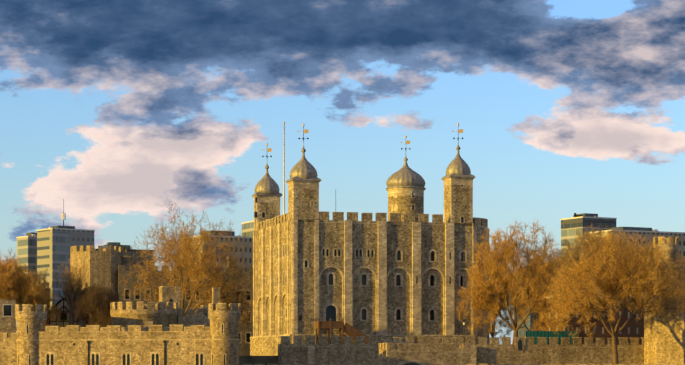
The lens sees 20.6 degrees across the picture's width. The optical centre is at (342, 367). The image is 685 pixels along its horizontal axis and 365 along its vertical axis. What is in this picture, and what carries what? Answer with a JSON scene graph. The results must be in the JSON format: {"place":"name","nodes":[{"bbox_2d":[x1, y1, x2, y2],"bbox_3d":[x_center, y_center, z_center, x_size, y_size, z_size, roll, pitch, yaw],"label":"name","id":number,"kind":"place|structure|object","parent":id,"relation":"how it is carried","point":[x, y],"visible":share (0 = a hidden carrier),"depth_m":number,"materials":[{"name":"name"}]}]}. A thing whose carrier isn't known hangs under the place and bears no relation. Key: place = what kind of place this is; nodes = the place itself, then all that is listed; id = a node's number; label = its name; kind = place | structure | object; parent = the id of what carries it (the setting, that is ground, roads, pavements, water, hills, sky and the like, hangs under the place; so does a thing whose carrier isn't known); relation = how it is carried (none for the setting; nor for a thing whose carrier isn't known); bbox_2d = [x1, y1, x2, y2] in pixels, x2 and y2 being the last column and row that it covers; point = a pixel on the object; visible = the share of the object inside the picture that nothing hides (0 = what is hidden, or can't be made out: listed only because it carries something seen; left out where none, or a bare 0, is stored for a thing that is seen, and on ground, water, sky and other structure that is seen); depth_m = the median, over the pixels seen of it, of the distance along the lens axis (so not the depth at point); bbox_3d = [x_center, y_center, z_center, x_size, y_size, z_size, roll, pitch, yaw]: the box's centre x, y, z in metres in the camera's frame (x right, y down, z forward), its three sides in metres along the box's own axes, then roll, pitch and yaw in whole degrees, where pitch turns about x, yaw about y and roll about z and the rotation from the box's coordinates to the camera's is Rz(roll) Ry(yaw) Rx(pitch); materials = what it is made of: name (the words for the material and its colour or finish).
{"place":"outdoors","nodes":[
{"label":"outdoors","id":0,"kind":"place"},
{"bbox_2d":[70,245,252,355],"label":"castle building","id":1,"kind":"structure","parent":0,"point":[109,264],"depth_m":442.06,"materials":[{"name":"brown stone"}]},
{"bbox_2d":[239,356,277,364],"bbox_3d":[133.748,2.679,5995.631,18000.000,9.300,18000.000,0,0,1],"label":"ground","id":2,"kind":"structure","parent":0,"point":[265,360],"depth_m":319.18,"materials":[{"name":"plant"}]},
{"bbox_2d":[0,247,54,329],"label":"tree","id":3,"kind":"object","parent":2,"relation":"on","point":[10,277],"visible":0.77,"depth_m":314.25,"materials":[{"name":"orange plant"}]},
{"bbox_2d":[14,263,62,330],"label":"tree","id":4,"kind":"object","parent":2,"relation":"on","point":[51,308],"visible":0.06,"depth_m":320.50,"materials":[{"name":"orange plant"}]},
{"bbox_2d":[0,283,102,337],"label":"queens house","id":5,"kind":"structure","parent":2,"relation":"on","point":[7,318],"depth_m":293.78,"materials":[{"name":"brown"}]},
{"bbox_2d":[52,259,89,324],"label":"tree","id":6,"kind":"object","parent":2,"relation":"on","point":[71,282],"visible":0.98,"depth_m":318.53,"materials":[{"name":"orange plant"}]},
{"bbox_2d":[58,280,118,324],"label":"tree","id":7,"kind":"object","parent":2,"relation":"on","point":[82,292],"visible":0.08,"depth_m":324.89,"materials":[{"name":"brown plant"}]},
{"bbox_2d":[73,277,124,326],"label":"tree","id":8,"kind":"object","parent":2,"relation":"on","point":[98,304],"visible":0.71,"depth_m":312.63,"materials":[{"name":"brown plant"}]},
{"bbox_2d":[15,303,240,364],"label":"wall with towers","id":9,"kind":"structure","parent":2,"relation":"on","point":[40,342],"depth_m":277.97,"materials":[{"name":"beige stone"}]},
{"bbox_2d":[110,286,219,326],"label":"wakefield tower","id":10,"kind":"structure","parent":2,"relation":"on","point":[166,311],"depth_m":305.59,"materials":[{"name":"beige stone"}]},
{"bbox_2d":[119,203,252,334],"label":"tree","id":11,"kind":"object","parent":2,"relation":"on","point":[185,249],"visible":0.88,"depth_m":398.83,"materials":[{"name":"orange plant"}]},
{"bbox_2d":[201,273,250,341],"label":"tree","id":12,"kind":"object","parent":2,"relation":"on","point":[237,301],"visible":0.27,"depth_m":404.27,"materials":[{"name":"orange plant"}]},
{"bbox_2d":[0,333,684,364],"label":"river wall","id":13,"kind":"structure","parent":2,"relation":"on","point":[8,351],"depth_m":281.74,"materials":[{"name":"beige stone"}]},
{"bbox_2d":[250,141,475,355],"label":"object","id":14,"kind":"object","parent":2,"relation":"on","point":[405,188],"visible":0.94,"depth_m":365.08,"materials":[{"name":"beige stone"}]},
{"bbox_2d":[283,122,284,213],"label":"flag pole","id":15,"kind":"object","parent":14,"relation":"attached to","point":[284,172],"visible":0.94,"depth_m":368.17,"materials":[{"name":"white metal"}]},
{"bbox_2d":[242,336,643,364],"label":"curtain walls","id":16,"kind":"structure","parent":2,"relation":"on","point":[421,351],"depth_m":322.25,"materials":[{"name":"brown stone"}]},
{"bbox_2d":[489,263,520,337],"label":"tree","id":17,"kind":"object","parent":2,"relation":"on","point":[493,328],"depth_m":399.87,"materials":[{"name":"orange plant"}]},
{"bbox_2d":[490,259,541,343],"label":"tree","id":18,"kind":"object","parent":2,"relation":"on","point":[504,326],"visible":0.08,"depth_m":396.97,"materials":[{"name":"orange plant"}]},
{"bbox_2d":[455,217,580,344],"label":"tree","id":19,"kind":"object","parent":2,"relation":"on","point":[484,288],"visible":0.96,"depth_m":346.35,"materials":[{"name":"orange plant"}]},
{"bbox_2d":[508,246,583,329],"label":"tree","id":20,"kind":"object","parent":2,"relation":"on","point":[531,294],"visible":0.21,"depth_m":371.51,"materials":[{"name":"orange plant"}]},
{"bbox_2d":[526,294,643,344],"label":"buildings","id":21,"kind":"structure","parent":2,"relation":"on","point":[632,328],"depth_m":361.72,"materials":[{"name":"brown brick"}]},
{"bbox_2d":[554,224,639,291],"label":"tree","id":22,"kind":"object","parent":2,"relation":"on","point":[586,237],"visible":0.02,"depth_m":384.85,"materials":[{"name":"orange plant"}]},
{"bbox_2d":[542,225,684,364],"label":"tree","id":23,"kind":"object","parent":2,"relation":"on","point":[588,291],"visible":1,"depth_m":317.62,"materials":[{"name":"orange plant"}]},
{"bbox_2d":[605,232,648,292],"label":"tree","id":24,"kind":"object","parent":2,"relation":"on","point":[637,247],"depth_m":399.58,"materials":[{"name":"orange plant"}]},
{"bbox_2d":[605,248,684,294],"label":"tree","id":25,"kind":"object","parent":2,"relation":"on","point":[682,259],"depth_m":387.31,"materials":[{"name":"orange plant"}]},
{"bbox_2d":[644,236,684,364],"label":"lantern tower","id":26,"kind":"structure","parent":2,"relation":"on","point":[664,340],"depth_m":329.72,"materials":[{"name":"beige stone"}]},
{"bbox_2d":[315,318,367,343],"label":"wooden staircase","id":27,"kind":"structure","parent":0,"point":[349,330],"depth_m":357.23,"materials":[{"name":"brown wood"}]},
{"bbox_2d":[0,0,684,343],"label":"sky","id":28,"kind":"structure","parent":0,"point":[119,111],"materials":[{"name":"blue"}]},
{"bbox_2d":[16,199,684,344],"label":"background buildings","id":29,"kind":"structure","parent":0,"point":[45,249],"depth_m":750.07,"materials":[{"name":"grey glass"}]},
{"bbox_2d":[262,123,462,151],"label":"weather vanes","id":30,"kind":"object","parent":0,"point":[307,131],"visible":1,"depth_m":368.70,"materials":[{"name":"gold metal"}]},
{"bbox_2d":[262,127,462,319],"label":"white tower ironwork","id":31,"kind":"object","parent":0,"point":[300,317],"visible":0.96,"depth_m":360.06,"materials":[{"name":"metal"}]},
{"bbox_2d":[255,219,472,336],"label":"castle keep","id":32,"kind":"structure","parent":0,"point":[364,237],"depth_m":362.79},
{"bbox_2d":[443,217,488,343],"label":"white tower apse","id":33,"kind":"structure","parent":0,"point":[480,225],"depth_m":368.47,"materials":[{"name":"beige stone"}]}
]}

